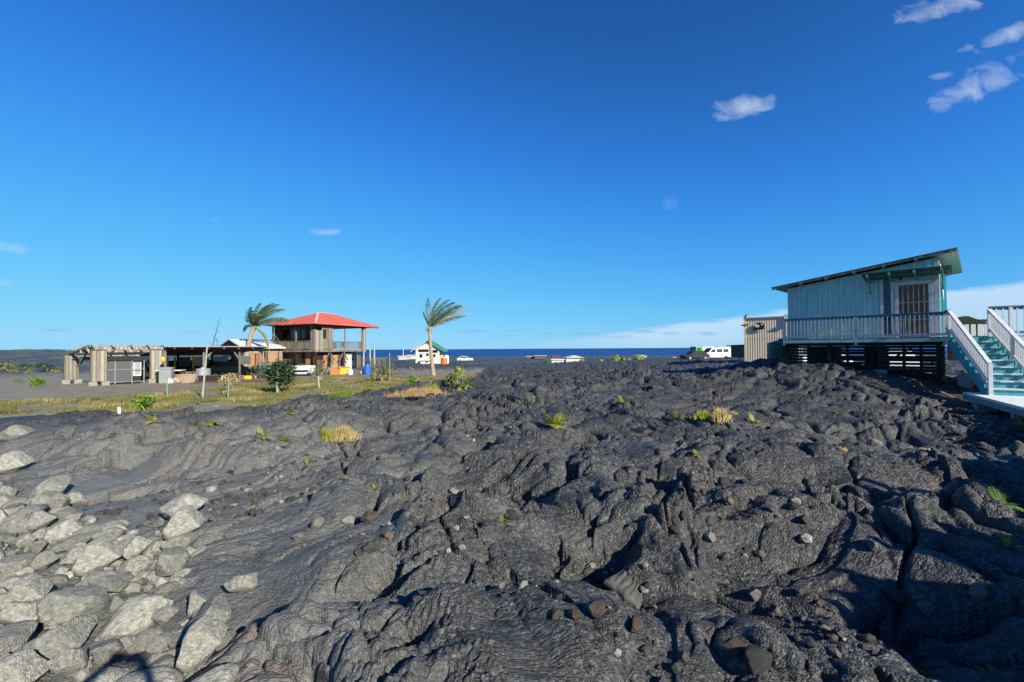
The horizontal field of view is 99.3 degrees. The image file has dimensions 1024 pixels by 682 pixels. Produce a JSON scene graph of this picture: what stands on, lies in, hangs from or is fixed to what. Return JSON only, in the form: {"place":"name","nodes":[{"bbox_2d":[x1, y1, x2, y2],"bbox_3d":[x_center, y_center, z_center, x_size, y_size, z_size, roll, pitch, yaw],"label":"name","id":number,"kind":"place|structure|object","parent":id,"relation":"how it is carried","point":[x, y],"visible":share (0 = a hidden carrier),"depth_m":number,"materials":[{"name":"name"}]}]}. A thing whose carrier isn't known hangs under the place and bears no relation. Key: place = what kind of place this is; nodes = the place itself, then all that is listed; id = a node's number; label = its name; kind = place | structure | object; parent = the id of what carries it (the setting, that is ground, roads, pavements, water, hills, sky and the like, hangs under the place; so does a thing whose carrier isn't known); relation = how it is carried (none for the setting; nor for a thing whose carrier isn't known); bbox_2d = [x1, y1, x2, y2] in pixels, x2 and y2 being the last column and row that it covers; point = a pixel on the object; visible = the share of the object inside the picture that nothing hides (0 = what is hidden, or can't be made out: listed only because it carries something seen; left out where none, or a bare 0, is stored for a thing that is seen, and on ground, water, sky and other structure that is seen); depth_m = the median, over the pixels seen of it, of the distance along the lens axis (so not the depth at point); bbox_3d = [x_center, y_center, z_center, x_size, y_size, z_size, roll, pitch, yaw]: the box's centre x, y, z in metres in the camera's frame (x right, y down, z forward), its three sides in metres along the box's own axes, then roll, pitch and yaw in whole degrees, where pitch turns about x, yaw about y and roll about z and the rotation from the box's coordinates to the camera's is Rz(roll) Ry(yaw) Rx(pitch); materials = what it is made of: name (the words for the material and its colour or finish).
{"place":"outdoors","nodes":[
{"label":"outdoors","id":0,"kind":"place"},
{"bbox_2d":[189,378,299,382],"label":"cinder path","id":1,"kind":"structure","parent":0,"point":[256,380],"depth_m":32.38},
{"bbox_2d":[174,374,197,382],"bbox_3d":[-23.562,2.723,31.459,1.539,0.619,0.840,0,-1,-17],"label":"bath tub","id":2,"kind":"object","parent":1,"relation":"on","point":[186,378],"visible":0.95,"depth_m":31.25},
{"bbox_2d":[0,349,1023,681],"bbox_3d":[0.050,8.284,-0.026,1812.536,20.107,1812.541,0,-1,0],"label":"ground","id":3,"kind":"structure","parent":0,"point":[302,607],"depth_m":4.48,"materials":[{"name":"stone"}]},
{"bbox_2d":[0,485,18,495],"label":"lava rock","id":4,"kind":"object","parent":3,"relation":"on","point":[7,490],"visible":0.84,"depth_m":5.88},
{"bbox_2d":[0,576,20,589],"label":"lava rock","id":5,"kind":"object","parent":3,"relation":"on","point":[8,583],"visible":0.38,"depth_m":3.60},
{"bbox_2d":[0,497,27,507],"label":"lava rock","id":6,"kind":"object","parent":3,"relation":"on","point":[16,502],"visible":0.7,"depth_m":5.53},
{"bbox_2d":[0,512,33,536],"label":"lava rock","id":7,"kind":"object","parent":3,"relation":"on","point":[18,524],"visible":0.52,"depth_m":4.58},
{"bbox_2d":[0,451,34,473],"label":"lava rock","id":8,"kind":"object","parent":3,"relation":"on","point":[12,461],"visible":1,"depth_m":7.01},
{"bbox_2d":[0,425,35,441],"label":"lava rock","id":9,"kind":"object","parent":3,"relation":"on","point":[12,432],"visible":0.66,"depth_m":8.31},
{"bbox_2d":[0,552,35,578],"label":"lava rock","id":10,"kind":"object","parent":3,"relation":"on","point":[10,565],"visible":0.81,"depth_m":3.86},
{"bbox_2d":[0,620,38,653],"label":"lava rock","id":11,"kind":"object","parent":3,"relation":"on","point":[14,636],"visible":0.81,"depth_m":2.79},
{"bbox_2d":[0,600,39,624],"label":"lava rock","id":12,"kind":"object","parent":3,"relation":"on","point":[15,611],"visible":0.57,"depth_m":3.07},
{"bbox_2d":[0,649,48,681],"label":"lava rock","id":13,"kind":"object","parent":3,"relation":"on","point":[26,665],"visible":0.97,"depth_m":2.53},
{"bbox_2d":[5,504,47,521],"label":"lava rock","id":14,"kind":"object","parent":3,"relation":"on","point":[27,509],"visible":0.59,"depth_m":4.97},
{"bbox_2d":[15,533,37,548],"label":"lava rock","id":15,"kind":"object","parent":3,"relation":"on","point":[21,538],"visible":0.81,"depth_m":4.42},
{"bbox_2d":[0,573,53,610],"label":"lava rock","id":16,"kind":"object","parent":3,"relation":"on","point":[31,587],"visible":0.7,"depth_m":3.26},
{"bbox_2d":[27,539,48,553],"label":"lava rock","id":17,"kind":"object","parent":3,"relation":"on","point":[38,546],"visible":0.96,"depth_m":4.24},
{"bbox_2d":[26,510,57,530],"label":"lava rock","id":18,"kind":"object","parent":3,"relation":"on","point":[39,519],"visible":0.95,"depth_m":4.70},
{"bbox_2d":[31,550,58,570],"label":"lava rock","id":19,"kind":"object","parent":3,"relation":"on","point":[43,560],"visible":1,"depth_m":3.92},
{"bbox_2d":[26,490,63,510],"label":"lava rock","id":20,"kind":"object","parent":3,"relation":"on","point":[43,497],"visible":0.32,"depth_m":5.41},
{"bbox_2d":[27,474,72,498],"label":"lava rock","id":21,"kind":"object","parent":3,"relation":"on","point":[60,482],"visible":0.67,"depth_m":5.95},
{"bbox_2d":[13,615,96,660],"bbox_3d":[-3.005,1.966,2.874,0.289,0.254,0.379,15,1,40],"label":"lava rock","id":22,"kind":"object","parent":3,"relation":"on","point":[75,632],"visible":0.62,"depth_m":2.82,"materials":[{"name":"stone"}]},
{"bbox_2d":[46,494,69,508],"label":"lava rock","id":23,"kind":"object","parent":3,"relation":"on","point":[60,500],"visible":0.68,"depth_m":5.19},
{"bbox_2d":[48,574,68,585],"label":"lava rock","id":24,"kind":"object","parent":3,"relation":"on","point":[57,579],"visible":0.81,"depth_m":3.74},
{"bbox_2d":[43,518,81,543],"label":"lava rock","id":25,"kind":"object","parent":3,"relation":"on","point":[60,531],"visible":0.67,"depth_m":4.46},
{"bbox_2d":[55,508,76,519],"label":"lava rock","id":26,"kind":"object","parent":3,"relation":"on","point":[61,513],"visible":0.69,"depth_m":4.96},
{"bbox_2d":[46,647,88,676],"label":"lava rock","id":27,"kind":"object","parent":3,"relation":"on","point":[69,662],"visible":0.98,"depth_m":2.64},
{"bbox_2d":[58,546,83,563],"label":"lava rock","id":28,"kind":"object","parent":3,"relation":"on","point":[70,556],"visible":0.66,"depth_m":4.07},
{"bbox_2d":[36,585,109,626],"bbox_3d":[-3.295,1.981,3.279,0.264,0.259,0.404,-14,-12,33],"label":"lava rock","id":29,"kind":"object","parent":3,"relation":"on","point":[59,607],"visible":0.94,"depth_m":3.20,"materials":[{"name":"stone"}]},
{"bbox_2d":[49,530,101,553],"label":"lava rock","id":30,"kind":"object","parent":3,"relation":"on","point":[62,546],"visible":0.69,"depth_m":4.31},
{"bbox_2d":[67,492,88,504],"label":"lava rock","id":31,"kind":"object","parent":3,"relation":"on","point":[78,497],"visible":0.6,"depth_m":5.85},
{"bbox_2d":[72,525,104,535],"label":"lava rock","id":32,"kind":"object","parent":3,"relation":"on","point":[89,528],"visible":0.44,"depth_m":4.54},
{"bbox_2d":[72,536,123,576],"bbox_3d":[-3.732,1.942,3.952,0.230,0.308,0.380,-1,-1,44],"label":"lava rock","id":33,"kind":"object","parent":3,"relation":"on","point":[104,551],"visible":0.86,"depth_m":3.87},
{"bbox_2d":[90,638,123,665],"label":"lava rock","id":34,"kind":"object","parent":3,"relation":"on","point":[104,652],"visible":1,"depth_m":2.78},
{"bbox_2d":[85,666,130,681],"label":"lava rock","id":35,"kind":"object","parent":3,"relation":"on","point":[111,674],"visible":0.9,"depth_m":2.45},
{"bbox_2d":[90,526,125,540],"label":"lava rock","id":36,"kind":"object","parent":3,"relation":"on","point":[114,532],"visible":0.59,"depth_m":4.43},
{"bbox_2d":[88,574,133,592],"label":"lava rock","id":37,"kind":"object","parent":3,"relation":"on","point":[115,583],"visible":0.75,"depth_m":3.51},
{"bbox_2d":[60,345,164,385],"bbox_3d":[-29.173,1.697,31.921,6.263,2.795,4.720,-1,-1,35],"label":"carport frame","id":38,"kind":"object","parent":3,"relation":"on","point":[98,363],"visible":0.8,"depth_m":31.41,"materials":[{"name":"brown wood"}]},
{"bbox_2d":[101,522,129,534],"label":"lava rock","id":39,"kind":"object","parent":3,"relation":"on","point":[115,524],"visible":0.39,"depth_m":4.62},
{"bbox_2d":[84,356,148,384],"bbox_3d":[-28.258,2.071,31.169,2.400,1.910,3.064,-1,-1,35],"label":"dog run","id":40,"kind":"object","parent":3,"relation":"on","point":[120,369],"visible":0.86,"depth_m":30.55,"materials":[{"name":"grey"}]},
{"bbox_2d":[109,595,124,612],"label":"lava rock","id":41,"kind":"object","parent":3,"relation":"on","point":[118,601],"visible":0.87,"depth_m":3.35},
{"bbox_2d":[115,634,133,655],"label":"lava rock","id":42,"kind":"object","parent":3,"relation":"on","point":[126,640],"visible":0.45,"depth_m":2.92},
{"bbox_2d":[94,594,169,640],"bbox_3d":[-2.754,2.011,3.180,0.283,0.232,0.400,-1,-1,12],"label":"lava rock","id":43,"kind":"object","parent":3,"relation":"on","point":[131,616],"visible":0.81,"depth_m":3.12,"materials":[{"name":"stone"}]},
{"bbox_2d":[133,360,140,382],"bbox_3d":[-27.260,2.212,31.575,0.565,1.630,0.451,-1,-1,35],"label":"chest","id":44,"kind":"object","parent":3,"relation":"on","point":[137,370],"visible":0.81,"depth_m":31.41,"materials":[{"name":"white metal"}]},
{"bbox_2d":[117,555,157,576],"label":"lava rock","id":45,"kind":"object","parent":3,"relation":"on","point":[136,565],"visible":0.69,"depth_m":3.87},
{"bbox_2d":[122,535,152,558],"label":"lava rock","id":46,"kind":"object","parent":3,"relation":"on","point":[137,545],"visible":0.76,"depth_m":4.09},
{"bbox_2d":[128,392,157,413],"bbox_3d":[-11.541,1.996,13.645,0.700,0.744,0.789,0,-1,-28],"label":"noni shrub","id":47,"kind":"object","parent":3,"relation":"on","point":[142,403],"visible":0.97,"depth_m":13.56,"materials":[{"name":"green plant"}]},
{"bbox_2d":[132,628,164,650],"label":"lava rock","id":48,"kind":"object","parent":3,"relation":"on","point":[143,639],"visible":0.83,"depth_m":2.94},
{"bbox_2d":[115,666,183,681],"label":"lava rock","id":49,"kind":"object","parent":3,"relation":"on","point":[162,674],"visible":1,"depth_m":2.44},
{"bbox_2d":[142,541,164,556],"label":"lava rock","id":50,"kind":"object","parent":3,"relation":"on","point":[153,548],"visible":0.41,"depth_m":4.14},
{"bbox_2d":[140,650,171,668],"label":"lava rock","id":51,"kind":"object","parent":3,"relation":"on","point":[150,660],"visible":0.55,"depth_m":2.73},
{"bbox_2d":[146,635,169,654],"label":"lava rock","id":52,"kind":"object","parent":3,"relation":"on","point":[157,644],"visible":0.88,"depth_m":2.83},
{"bbox_2d":[148,654,176,667],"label":"lava rock","id":53,"kind":"object","parent":3,"relation":"on","point":[169,660],"visible":0.58,"depth_m":2.67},
{"bbox_2d":[151,605,178,625],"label":"lava rock","id":54,"kind":"object","parent":3,"relation":"on","point":[163,615],"visible":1,"depth_m":3.17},
{"bbox_2d":[158,367,174,382],"bbox_3d":[-24.744,2.451,31.164,0.790,1.150,0.540,0,-1,-17],"label":"storage cabinet","id":55,"kind":"object","parent":3,"relation":"on","point":[165,373],"visible":0.78,"depth_m":30.93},
{"bbox_2d":[154,581,179,595],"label":"lava rock","id":56,"kind":"object","parent":3,"relation":"on","point":[168,587],"visible":0.86,"depth_m":3.56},
{"bbox_2d":[155,546,190,576],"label":"lava rock","id":57,"kind":"object","parent":3,"relation":"on","point":[171,560],"visible":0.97,"depth_m":3.80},
{"bbox_2d":[168,631,185,648],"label":"lava rock","id":58,"kind":"object","parent":3,"relation":"on","point":[175,640],"visible":0.46,"depth_m":2.90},
{"bbox_2d":[160,534,195,550],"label":"lava rock","id":59,"kind":"object","parent":3,"relation":"on","point":[184,541],"visible":0.62,"depth_m":4.16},
{"bbox_2d":[162,505,204,539],"bbox_3d":[-3.422,1.890,4.546,0.378,0.341,0.227,1,-1,-43],"label":"lava rock","id":60,"kind":"object","parent":3,"relation":"on","point":[186,519],"visible":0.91,"depth_m":4.46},
{"bbox_2d":[159,493,207,519],"bbox_3d":[-3.896,1.970,5.181,0.350,0.305,0.430,-1,-1,16],"label":"lava rock","id":61,"kind":"object","parent":3,"relation":"on","point":[169,508],"visible":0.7,"depth_m":5.11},
{"bbox_2d":[187,589,206,617],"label":"lava rock","id":62,"kind":"object","parent":3,"relation":"on","point":[197,599],"visible":0.79,"depth_m":3.26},
{"bbox_2d":[176,615,227,671],"bbox_3d":[-1.916,1.859,2.696,0.274,0.285,0.164,1,-1,-41],"label":"lava rock","id":63,"kind":"object","parent":3,"relation":"on","point":[203,639],"visible":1,"depth_m":2.63,"materials":[{"name":"stone"}]},
{"bbox_2d":[141,346,267,378],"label":"long shed","id":64,"kind":"structure","parent":3,"relation":"on","point":[181,363],"depth_m":37.48,"materials":[{"name":"black paint"}]},
{"bbox_2d":[191,662,238,681],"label":"lava rock","id":65,"kind":"object","parent":3,"relation":"on","point":[227,672],"visible":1,"depth_m":2.40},
{"bbox_2d":[215,629,236,650],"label":"lava rock","id":66,"kind":"object","parent":3,"relation":"on","point":[230,635],"visible":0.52,"depth_m":2.90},
{"bbox_2d":[206,361,251,375],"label":"parked car","id":67,"kind":"object","parent":3,"relation":"on","point":[218,367],"visible":0.38,"depth_m":40.14,"materials":[{"name":"grey"}]},
{"bbox_2d":[217,373,245,385],"bbox_3d":[-17.855,2.469,27.615,1.655,0.924,1.527,-1,-1,35],"label":"shrub","id":68,"kind":"object","parent":3,"relation":"on","point":[232,379],"visible":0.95,"depth_m":27.55,"materials":[{"name":"beige plant"}]},
{"bbox_2d":[0,372,477,414],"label":"turf","id":69,"kind":"structure","parent":3,"relation":"on","point":[172,398],"depth_m":19.88,"materials":[{"name":"green plant"}]},
{"bbox_2d":[224,572,257,592],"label":"lava rock","id":70,"kind":"object","parent":3,"relation":"on","point":[243,583],"visible":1,"depth_m":3.48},
{"bbox_2d":[219,339,285,366],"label":"gabled outbuilding","id":71,"kind":"structure","parent":3,"relation":"on","point":[274,353],"depth_m":49.04,"materials":[{"name":"brown wood"}]},
{"bbox_2d":[242,303,289,366],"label":"palm tree","id":72,"kind":"object","parent":3,"relation":"on","point":[253,320],"visible":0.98,"depth_m":47.20,"materials":[{"name":"green plant"}]},
{"bbox_2d":[263,357,299,392],"bbox_3d":[-11.939,1.778,22.281,1.890,1.943,2.164,0,-1,0],"label":"round bush","id":73,"kind":"object","parent":3,"relation":"on","point":[283,371],"visible":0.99,"depth_m":21.91,"materials":[{"name":"green plant"}]},
{"bbox_2d":[308,364,330,379],"bbox_3d":[-14.607,2.405,32.990,1.688,1.320,1.372,0,-1,-30],"label":"shrub","id":74,"kind":"object","parent":3,"relation":"on","point":[319,373],"visible":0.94,"depth_m":32.87,"materials":[{"name":"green plant"}]},
{"bbox_2d":[264,312,382,371],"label":"timber house","id":75,"kind":"structure","parent":3,"relation":"on","point":[306,340],"depth_m":50.79,"materials":[{"name":"brown wood"}]},
{"bbox_2d":[322,424,362,443],"bbox_3d":[-3.262,1.732,8.338,0.879,0.330,0.661,0,-1,-19],"label":"straw tuft","id":76,"kind":"object","parent":3,"relation":"on","point":[341,433],"visible":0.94,"depth_m":8.25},
{"bbox_2d":[360,510,378,522],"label":"lava rock","id":77,"kind":"object","parent":3,"relation":"on","point":[370,516],"visible":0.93,"depth_m":4.56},
{"bbox_2d":[370,362,397,380],"bbox_3d":[-9.256,2.252,31.299,1.950,1.456,1.620,0,-1,-22],"label":"shrub","id":78,"kind":"object","parent":3,"relation":"on","point":[385,369],"visible":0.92,"depth_m":31.26,"materials":[{"name":"green plant"}]},
{"bbox_2d":[384,386,453,397],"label":"dry grass","id":79,"kind":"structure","parent":3,"relation":"on","point":[417,392],"depth_m":15.43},
{"bbox_2d":[411,340,447,363],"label":"white house","id":80,"kind":"structure","parent":3,"relation":"on","point":[422,353],"depth_m":99.95,"materials":[{"name":"paint"}]},
{"bbox_2d":[423,298,468,375],"bbox_3d":[-5.825,-0.248,38.419,4.215,7.238,1.437,0,-1,0],"label":"palm tree","id":81,"kind":"object","parent":3,"relation":"on","point":[431,322],"visible":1,"depth_m":38.37,"materials":[{"name":"green plant"}]},
{"bbox_2d":[443,373,459,386],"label":"shrub","id":82,"kind":"object","parent":3,"relation":"on","point":[453,378],"visible":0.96,"depth_m":21.83,"materials":[{"name":"green plant"}]},
{"bbox_2d":[0,391,1023,681],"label":"rubble","id":83,"kind":"object","parent":3,"relation":"on","point":[368,547],"visible":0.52,"depth_m":3.96,"materials":[{"name":"stone"}]},
{"bbox_2d":[77,569,117,585],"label":"lava rock","id":84,"kind":"object","parent":83,"relation":"on","point":[86,580],"visible":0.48,"depth_m":3.58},
{"bbox_2d":[185,595,231,631],"bbox_3d":[-2.134,1.933,3.061,0.258,0.222,0.295,6,9,17],"label":"lava rock","id":85,"kind":"object","parent":83,"relation":"on","point":[217,607],"visible":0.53,"depth_m":3.05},
{"bbox_2d":[544,411,568,428],"bbox_3d":[1.056,1.794,9.946,0.792,0.426,0.719,0,-1,-32],"label":"lime fern","id":86,"kind":"object","parent":3,"relation":"on","point":[556,425],"visible":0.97,"depth_m":9.92,"materials":[{"name":"green plant"}]},
{"bbox_2d":[588,600,605,618],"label":"lava rock","id":87,"kind":"object","parent":3,"relation":"on","point":[596,609],"visible":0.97,"depth_m":2.74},
{"bbox_2d":[601,557,651,608],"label":"tilted slab","id":88,"kind":"structure","parent":3,"relation":"on","point":[623,585],"depth_m":3.61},
{"bbox_2d":[630,615,643,633],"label":"lava rock","id":89,"kind":"object","parent":3,"relation":"on","point":[637,624],"visible":0.99,"depth_m":2.65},
{"bbox_2d":[679,351,709,359],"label":"parked car","id":90,"kind":"object","parent":3,"relation":"on","point":[689,355],"visible":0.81,"depth_m":69.22,"materials":[{"name":"grey metal"}]},
{"bbox_2d":[689,409,712,419],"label":"green tuft","id":91,"kind":"object","parent":3,"relation":"on","point":[704,415],"visible":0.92,"depth_m":9.30,"materials":[{"name":"green plant"}]},
{"bbox_2d":[704,347,730,357],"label":"parked van","id":92,"kind":"object","parent":3,"relation":"on","point":[720,352],"visible":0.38,"depth_m":73.12,"materials":[{"name":"white metal"}]},
{"bbox_2d":[708,406,732,422],"bbox_3d":[4.373,1.498,9.033,0.561,0.341,0.477,0,-1,-29],"label":"straw tuft","id":93,"kind":"object","parent":3,"relation":"on","point":[719,415],"visible":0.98,"depth_m":8.99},
{"bbox_2d":[722,637,745,656],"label":"lava rock","id":94,"kind":"object","parent":3,"relation":"on","point":[734,646],"visible":0.91,"depth_m":2.51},
{"bbox_2d":[726,345,743,357],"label":"green shed","id":95,"kind":"structure","parent":3,"relation":"on","point":[737,350],"depth_m":61.14,"materials":[{"name":"metal"}]},
{"bbox_2d":[747,588,760,600],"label":"lava rock","id":96,"kind":"object","parent":3,"relation":"on","point":[754,594],"visible":1,"depth_m":3.31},
{"bbox_2d":[743,646,772,675],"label":"lava rock","id":97,"kind":"object","parent":3,"relation":"on","point":[757,660],"visible":1,"depth_m":2.39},
{"bbox_2d":[741,314,802,361],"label":"metal building","id":98,"kind":"structure","parent":3,"relation":"on","point":[760,333],"depth_m":45.06,"materials":[{"name":"beige metal"}]},
{"bbox_2d":[766,339,798,360],"bbox_3d":[16.788,0.710,26.990,1.760,1.700,1.760,0,-1,0],"label":"water tank","id":99,"kind":"object","parent":3,"relation":"on","point":[775,348],"visible":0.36,"depth_m":26.49,"materials":[{"name":"black paint"}]},
{"bbox_2d":[880,585,906,604],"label":"lava rock","id":100,"kind":"object","parent":3,"relation":"on","point":[891,593],"visible":1,"depth_m":3.35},
{"bbox_2d":[771,247,1023,395],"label":"beach house","id":101,"kind":"structure","parent":3,"relation":"on","point":[876,312],"depth_m":17.89,"materials":[{"name":"white paint"}]},
{"bbox_2d":[880,279,894,336],"bbox_3d":[15.837,-1.443,18.367,0.058,2.550,0.480,1,-1,-43],"label":"window","id":102,"kind":"structure","parent":101,"relation":"in","point":[886,286],"depth_m":18.37,"materials":[{"name":"glass"}]},
{"bbox_2d":[893,280,933,337],"bbox_3d":[16.376,-1.282,17.744,0.117,2.300,1.220,1,-1,-43],"label":"door","id":103,"kind":"structure","parent":101,"relation":"in","point":[910,298],"depth_m":17.75,"materials":[{"name":"white paint"}]},
{"bbox_2d":[916,600,935,616],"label":"lava rock","id":104,"kind":"object","parent":3,"relation":"on","point":[926,608],"visible":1,"depth_m":3.20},
{"bbox_2d":[957,373,975,389],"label":"cinder block pier","id":105,"kind":"structure","parent":3,"relation":"on","point":[964,380],"depth_m":15.90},
{"bbox_2d":[947,316,986,359],"bbox_3d":[25.883,-0.149,25.004,1.700,2.480,1.500,-1,-1,34],"label":"hut","id":106,"kind":"object","parent":3,"relation":"on","point":[951,355],"visible":0.27,"depth_m":24.47,"materials":[{"name":"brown wood"}]},
{"bbox_2d":[968,582,988,599],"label":"lava rock","id":107,"kind":"object","parent":3,"relation":"on","point":[978,591],"visible":1,"depth_m":3.10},
{"bbox_2d":[960,319,998,341],"bbox_3d":[23.618,-0.069,22.014,1.750,2.040,0.120,-1,-1,29],"label":"hut","id":108,"kind":"object","parent":3,"relation":"on","point":[973,329],"visible":0.32,"depth_m":22.02,"materials":[{"name":"white paint"}]},
{"bbox_2d":[963,392,1023,418],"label":"walkway","id":109,"kind":"structure","parent":3,"relation":"on","point":[1013,406],"depth_m":11.56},
{"bbox_2d":[988,483,1023,511],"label":"sword fern","id":110,"kind":"object","parent":3,"relation":"on","point":[1001,496],"visible":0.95,"depth_m":4.01,"materials":[{"name":"green plant"}]},
{"bbox_2d":[0,0,1023,349],"label":"sky","id":111,"kind":"structure","parent":0,"point":[565,174],"materials":[{"name":"blue"}]},
{"bbox_2d":[126,346,1006,356],"bbox_3d":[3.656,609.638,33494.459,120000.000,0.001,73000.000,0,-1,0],"label":"sea","id":112,"kind":"structure","parent":0,"point":[562,352],"depth_m":1452.92,"materials":[{"name":"liquid"}]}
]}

